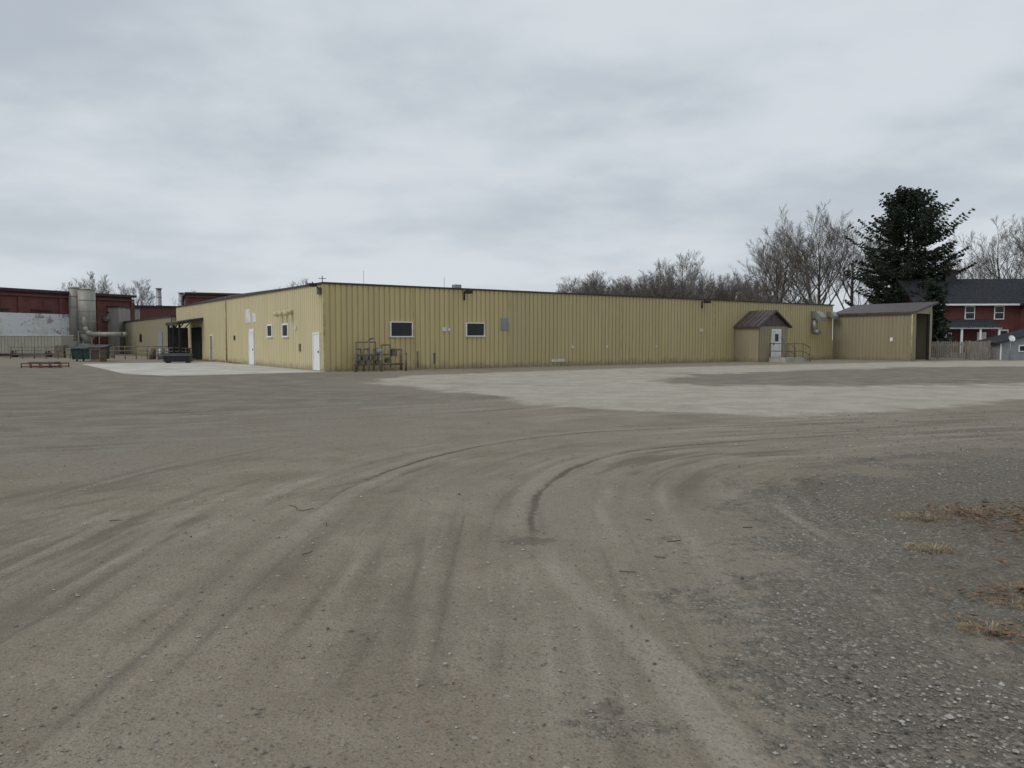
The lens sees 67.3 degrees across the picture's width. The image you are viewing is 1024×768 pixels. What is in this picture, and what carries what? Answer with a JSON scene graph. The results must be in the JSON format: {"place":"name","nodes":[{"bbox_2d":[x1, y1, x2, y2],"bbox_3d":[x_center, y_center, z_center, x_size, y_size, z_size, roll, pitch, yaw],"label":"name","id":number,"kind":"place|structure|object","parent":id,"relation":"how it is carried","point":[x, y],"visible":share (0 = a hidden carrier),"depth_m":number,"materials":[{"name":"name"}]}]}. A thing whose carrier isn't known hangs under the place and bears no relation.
{"place":"outdoors","nodes":[
{"label":"outdoors","id":0,"kind":"place"},
{"bbox_2d":[158,348,191,359],"bbox_3d":[-26.902,-2.397,61.382,3.466,0.980,0.066,1,4,20],"label":"metal railing","id":1,"kind":"object","parent":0,"point":[163,351],"visible":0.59,"depth_m":61.52,"materials":[{"name":"grey metal"}]},
{"bbox_2d":[0,340,1023,767],"bbox_3d":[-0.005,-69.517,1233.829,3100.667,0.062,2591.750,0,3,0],"label":"ground","id":2,"kind":"structure","parent":0,"point":[250,424],"depth_m":5.55,"materials":[{"name":"grey gravel"}]},
{"bbox_2d":[0,335,73,356],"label":"box trailer","id":3,"kind":"object","parent":2,"relation":"on","point":[29,342],"visible":0.73,"depth_m":71.20,"materials":[{"name":"white paint"}]},
{"bbox_2d":[10,347,70,358],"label":"metal railing","id":4,"kind":"object","parent":2,"relation":"on","point":[34,354],"visible":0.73,"depth_m":65.69,"materials":[{"name":"metal"}]},
{"bbox_2d":[21,362,68,367],"bbox_3d":[-27.134,-1.122,44.735,2.256,0.350,0.960,0,3,-4],"label":"rusty steel rack","id":5,"kind":"object","parent":2,"relation":"on","point":[49,363],"visible":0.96,"depth_m":44.32,"materials":[{"name":"brown metal"}]},
{"bbox_2d":[55,282,81,290],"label":"bare tree","id":6,"kind":"object","parent":2,"relation":"on","point":[67,285],"visible":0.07,"depth_m":138.98,"materials":[{"name":"plant"}]},
{"bbox_2d":[0,287,136,355],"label":"brick factory","id":7,"kind":"structure","parent":2,"relation":"on","point":[32,312],"depth_m":80.75,"materials":[{"name":"red brick"}]},
{"bbox_2d":[54,344,114,357],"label":"stacked crates","id":8,"kind":"object","parent":2,"relation":"on","point":[65,347],"visible":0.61,"depth_m":68.97,"materials":[{"name":"wood"}]},
{"bbox_2d":[71,345,110,360],"bbox_3d":[-31.925,-2.363,58.417,2.320,1.247,2.050,0,3,-8],"label":"dumpster","id":9,"kind":"object","parent":2,"relation":"on","point":[80,352],"visible":0.5,"depth_m":57.53,"materials":[{"name":"metal"}]},
{"bbox_2d":[65,270,127,294],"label":"bare tree","id":10,"kind":"object","parent":2,"relation":"on","point":[105,286],"visible":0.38,"depth_m":135.93,"materials":[{"name":"plant"}]},
{"bbox_2d":[67,287,126,346],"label":"dust collector silo","id":11,"kind":"object","parent":2,"relation":"on","point":[82,313],"visible":0.86,"depth_m":82.80,"materials":[{"name":"paint"}]},
{"bbox_2d":[88,347,106,361],"bbox_3d":[-30.573,-2.180,56.840,0.900,1.070,0.900,0,3,4],"label":"utility cabinet","id":12,"kind":"object","parent":2,"relation":"on","point":[98,354],"visible":1,"depth_m":56.46,"materials":[{"name":"beige metal"}]},
{"bbox_2d":[103,306,140,353],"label":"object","id":13,"kind":"structure","parent":2,"relation":"on","point":[116,317],"depth_m":87.87,"materials":[{"name":"paint"}]},
{"bbox_2d":[116,277,155,304],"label":"bare tree","id":14,"kind":"object","parent":2,"relation":"on","point":[142,296],"visible":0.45,"depth_m":141.37,"materials":[{"name":"plant"}]},
{"bbox_2d":[110,346,167,358],"bbox_3d":[-31.202,-2.590,63.859,5.670,1.080,0.070,0,3,2],"label":"metal railing","id":15,"kind":"object","parent":2,"relation":"on","point":[113,350],"visible":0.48,"depth_m":63.84,"materials":[{"name":"metal"}]},
{"bbox_2d":[124,317,176,356],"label":"walls","id":16,"kind":"structure","parent":2,"relation":"on","point":[148,330],"depth_m":77.98,"materials":[{"name":"beige metal"}]},
{"bbox_2d":[124,329,162,352],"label":"doors","id":17,"kind":"structure","parent":16,"relation":"attached to","point":[160,338],"depth_m":72.30,"materials":[{"name":"grey paint"}]},
{"bbox_2d":[124,315,175,325],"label":"roof","id":18,"kind":"structure","parent":16,"relation":"on","point":[171,316],"depth_m":75.33,"materials":[{"name":"grey metal"}]},
{"bbox_2d":[135,305,175,327],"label":"brick annex","id":19,"kind":"object","parent":2,"relation":"on","point":[149,311],"visible":0.18,"depth_m":107.94,"materials":[{"name":"red brick"}]},
{"bbox_2d":[155,288,161,305],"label":"exhaust stack","id":20,"kind":"object","parent":19,"relation":"on","point":[158,297],"visible":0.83,"depth_m":110.18,"materials":[{"name":"metal"}]},
{"bbox_2d":[178,292,183,305],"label":"exhaust stack","id":21,"kind":"object","parent":19,"relation":"on","point":[181,299],"visible":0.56,"depth_m":117.14,"materials":[{"name":"metal"}]},
{"bbox_2d":[148,348,189,358],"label":"steel drums","id":22,"kind":"object","parent":2,"relation":"on","point":[152,353],"visible":0.24,"depth_m":63.72,"materials":[{"name":"grey paint"}]},
{"bbox_2d":[84,362,322,375],"bbox_3d":[-19.065,-0.960,45.116,8.670,0.042,21.560,-2,4,-35],"label":"concrete apron","id":23,"kind":"object","parent":2,"relation":"on","point":[188,369],"visible":0.92,"depth_m":41.77,"materials":[{"name":"grey concrete"}]},
{"bbox_2d":[163,353,192,362],"bbox_3d":[-23.273,-1.801,53.651,1.800,0.680,1.120,-1,3,-12],"label":"covered crate","id":24,"kind":"object","parent":23,"relation":"on","point":[177,357],"visible":0.91,"depth_m":53.24,"materials":[{"name":"black plastic"}]},
{"bbox_2d":[183,292,242,304],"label":"brick factory","id":25,"kind":"structure","parent":2,"relation":"on","point":[192,297],"depth_m":112.19,"materials":[{"name":"red brick"}]},
{"bbox_2d":[280,278,307,286],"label":"bare tree","id":26,"kind":"object","parent":2,"relation":"on","point":[306,282],"visible":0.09,"depth_m":138.31,"materials":[{"name":"plant"}]},
{"bbox_2d":[353,338,406,371],"bbox_3d":[-6.910,-1.550,40.086,3.408,1.739,1.608,-2,4,-35],"label":"gas meter piping","id":27,"kind":"object","parent":2,"relation":"on","point":[362,359],"visible":0.96,"depth_m":39.76,"materials":[{"name":"grey paint"}]},
{"bbox_2d":[109,505,751,572],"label":"twigs","id":28,"kind":"object","parent":2,"relation":"on","point":[619,571],"visible":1,"depth_m":6.21,"materials":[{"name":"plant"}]},
{"bbox_2d":[166,271,837,371],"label":"metal warehouse","id":29,"kind":"structure","parent":2,"relation":"on","point":[322,326],"depth_m":47.05,"materials":[{"name":"beige metal"}]},
{"bbox_2d":[209,309,320,370],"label":"side doors","id":30,"kind":"structure","parent":29,"relation":"in","point":[316,337],"depth_m":49.01,"materials":[{"name":"white paint"}]},
{"bbox_2d":[266,324,272,336],"bbox_3d":[-14.558,-3.193,46.260,0.120,0.790,1.000,-2,4,-35],"label":"window","id":31,"kind":"structure","parent":29,"relation":"in","point":[269,326],"depth_m":46.18,"materials":[{"name":"white paint"}]},
{"bbox_2d":[281,323,288,336],"bbox_3d":[-12.945,-3.060,43.944,0.120,0.790,1.050,-2,4,-35],"label":"window","id":32,"kind":"structure","parent":29,"relation":"in","point":[285,327],"depth_m":43.90,"materials":[{"name":"white paint"}]},
{"bbox_2d":[389,321,413,336],"bbox_3d":[-5.978,-2.950,41.600,1.400,0.840,0.160,-2,4,-35],"label":"window","id":33,"kind":"structure","parent":29,"relation":"in","point":[397,329],"depth_m":41.57,"materials":[{"name":"glass"}]},
{"bbox_2d":[465,323,485,336],"bbox_3d":[-2.111,-3.124,44.284,1.320,0.800,0.160,-2,4,-35],"label":"window","id":34,"kind":"structure","parent":29,"relation":"in","point":[472,329],"depth_m":44.27,"materials":[{"name":"glass"}]},
{"bbox_2d":[0,411,1023,767],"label":"gravel stones","id":35,"kind":"object","parent":2,"relation":"on","point":[854,755],"visible":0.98,"depth_m":3.71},
{"bbox_2d":[202,357,826,370],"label":"wall weeds","id":36,"kind":"object","parent":2,"relation":"on","point":[394,368],"depth_m":47.85,"materials":[{"name":"plant"}]},
{"bbox_2d":[8,408,1023,767],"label":"dead leaves","id":37,"kind":"object","parent":2,"relation":"on","point":[1020,520],"visible":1,"depth_m":5.47,"materials":[{"name":"brown plant"}]},
{"bbox_2d":[169,290,881,305],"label":"distant tree row","id":38,"kind":"object","parent":2,"relation":"on","point":[796,302],"visible":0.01,"depth_m":165.31,"materials":[{"name":"plant"}]},
{"bbox_2d":[631,261,693,297],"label":"bare tree","id":39,"kind":"object","parent":2,"relation":"on","point":[657,274],"visible":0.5,"depth_m":118.91,"materials":[{"name":"plant"}]},
{"bbox_2d":[555,269,794,301],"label":"distant tree row","id":40,"kind":"object","parent":2,"relation":"on","point":[718,293],"visible":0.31,"depth_m":123.10,"materials":[{"name":"grey plant"}]},
{"bbox_2d":[635,249,716,298],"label":"bare tree","id":41,"kind":"object","parent":2,"relation":"on","point":[667,275],"visible":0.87,"depth_m":116.52,"materials":[{"name":"plant"}]},
{"bbox_2d":[734,310,810,361],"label":"entry shed","id":42,"kind":"structure","parent":2,"relation":"on","point":[767,341],"depth_m":56.40,"materials":[{"name":"beige metal"}]},
{"bbox_2d":[771,329,784,356],"bbox_3d":[19.615,-3.017,56.761,1.450,2.050,0.130,-2,4,-35],"label":"door","id":43,"kind":"structure","parent":42,"relation":"in","point":[775,333],"depth_m":56.60,"materials":[{"name":"white paint"}]},
{"bbox_2d":[728,225,824,303],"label":"bare tree","id":44,"kind":"object","parent":2,"relation":"on","point":[763,284],"visible":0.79,"depth_m":98.46,"materials":[{"name":"grey plant"}]},
{"bbox_2d":[746,216,826,302],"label":"bare tree","id":45,"kind":"object","parent":2,"relation":"on","point":[782,281],"visible":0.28,"depth_m":106.22,"materials":[{"name":"grey plant"}]},
{"bbox_2d":[741,201,856,303],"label":"bare tree","id":46,"kind":"object","parent":2,"relation":"on","point":[789,236],"visible":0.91,"depth_m":96.63,"materials":[{"name":"grey plant"}]},
{"bbox_2d":[758,211,867,303],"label":"bare tree","id":47,"kind":"object","parent":2,"relation":"on","point":[819,285],"visible":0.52,"depth_m":102.38,"materials":[{"name":"grey plant"}]},
{"bbox_2d":[808,221,890,308],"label":"bare tree","id":48,"kind":"object","parent":2,"relation":"on","point":[851,295],"visible":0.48,"depth_m":101.10,"materials":[{"name":"grey plant"}]},
{"bbox_2d":[832,302,938,360],"bbox_3d":[30.157,-4.288,62.556,3.550,4.620,6.950,-2,4,-35],"label":"side annex","id":49,"kind":"object","parent":2,"relation":"on","point":[898,331],"visible":0.86,"depth_m":61.38,"materials":[{"name":"beige metal"}]},
{"bbox_2d":[854,224,931,303],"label":"bare tree","id":50,"kind":"object","parent":2,"relation":"on","point":[860,257],"visible":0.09,"depth_m":101.10,"materials":[{"name":"grey plant"}]},
{"bbox_2d":[842,185,976,305],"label":"spruce tree","id":51,"kind":"object","parent":2,"relation":"on","point":[922,228],"visible":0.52,"depth_m":83.58,"materials":[{"name":"green plant"}]},
{"bbox_2d":[918,283,952,356],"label":"spruce tree","id":52,"kind":"object","parent":2,"relation":"on","point":[934,292],"visible":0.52,"depth_m":71.20,"materials":[{"name":"green plant"}]},
{"bbox_2d":[930,240,992,278],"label":"bare tree","id":53,"kind":"object","parent":2,"relation":"on","point":[968,274],"visible":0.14,"depth_m":108.21,"materials":[{"name":"grey plant"}]},
{"bbox_2d":[931,341,992,358],"bbox_3d":[36.877,-2.835,64.026,7.200,1.550,0.170,0,3,8],"label":"picket fence","id":54,"kind":"object","parent":2,"relation":"on","point":[946,349],"visible":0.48,"depth_m":63.99,"materials":[{"name":"grey wood"}]},
{"bbox_2d":[968,341,990,359],"bbox_3d":[37.952,-2.743,62.419,2.300,1.550,0.170,-1,4,-20],"label":"picket fence","id":55,"kind":"object","parent":2,"relation":"on","point":[977,350],"visible":1,"depth_m":62.28,"materials":[{"name":"grey wood"}]},
{"bbox_2d":[946,214,1023,278],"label":"bare tree","id":56,"kind":"object","parent":2,"relation":"on","point":[994,259],"visible":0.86,"depth_m":104.73,"materials":[{"name":"grey plant"}]},
{"bbox_2d":[974,329,1023,359],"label":"garden shed","id":57,"kind":"structure","parent":2,"relation":"on","point":[1001,346],"depth_m":62.41,"materials":[{"name":"grey wood"}]},
{"bbox_2d":[1000,344,1023,359],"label":"window and corner board","id":58,"kind":"structure","parent":57,"relation":"in","point":[1021,347],"depth_m":62.23,"materials":[{"name":"white paint"}]},
{"bbox_2d":[979,216,1023,278],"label":"bare tree","id":59,"kind":"object","parent":2,"relation":"on","point":[1016,241],"visible":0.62,"depth_m":105.16,"materials":[{"name":"grey plant"}]},
{"bbox_2d":[1009,335,1014,359],"bbox_3d":[39.200,-2.833,60.367,0.374,1.966,0.374,-3,5,-45],"label":"satellite dish","id":60,"kind":"object","parent":2,"relation":"on","point":[1011,338],"visible":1,"depth_m":60.41,"materials":[{"name":"metal"}]},
{"bbox_2d":[0,0,1023,339],"label":"sky","id":61,"kind":"structure","parent":0,"point":[206,146],"materials":[{"name":"grey"}]},
{"bbox_2d":[894,288,1023,352],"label":"walls","id":62,"kind":"structure","parent":0,"point":[1012,320],"depth_m":79.27,"materials":[{"name":"brick"}]},
{"bbox_2d":[884,279,1023,327],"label":"roof","id":63,"kind":"structure","parent":62,"relation":"on","point":[985,291],"depth_m":80.47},
{"bbox_2d":[939,269,957,281],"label":"chimney","id":64,"kind":"object","parent":63,"relation":"on","point":[952,277],"visible":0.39,"depth_m":82.53,"materials":[{"name":"brick"}]},
{"bbox_2d":[941,304,1019,355],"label":"windows and porch","id":65,"kind":"structure","parent":62,"relation":"attached to","point":[970,312],"depth_m":79.03,"materials":[{"name":"white paint"}]},
{"bbox_2d":[894,504,1023,635],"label":"dry grass","id":66,"kind":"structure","parent":0,"point":[922,549],"depth_m":5.96,"materials":[{"name":"plant"}]}
]}

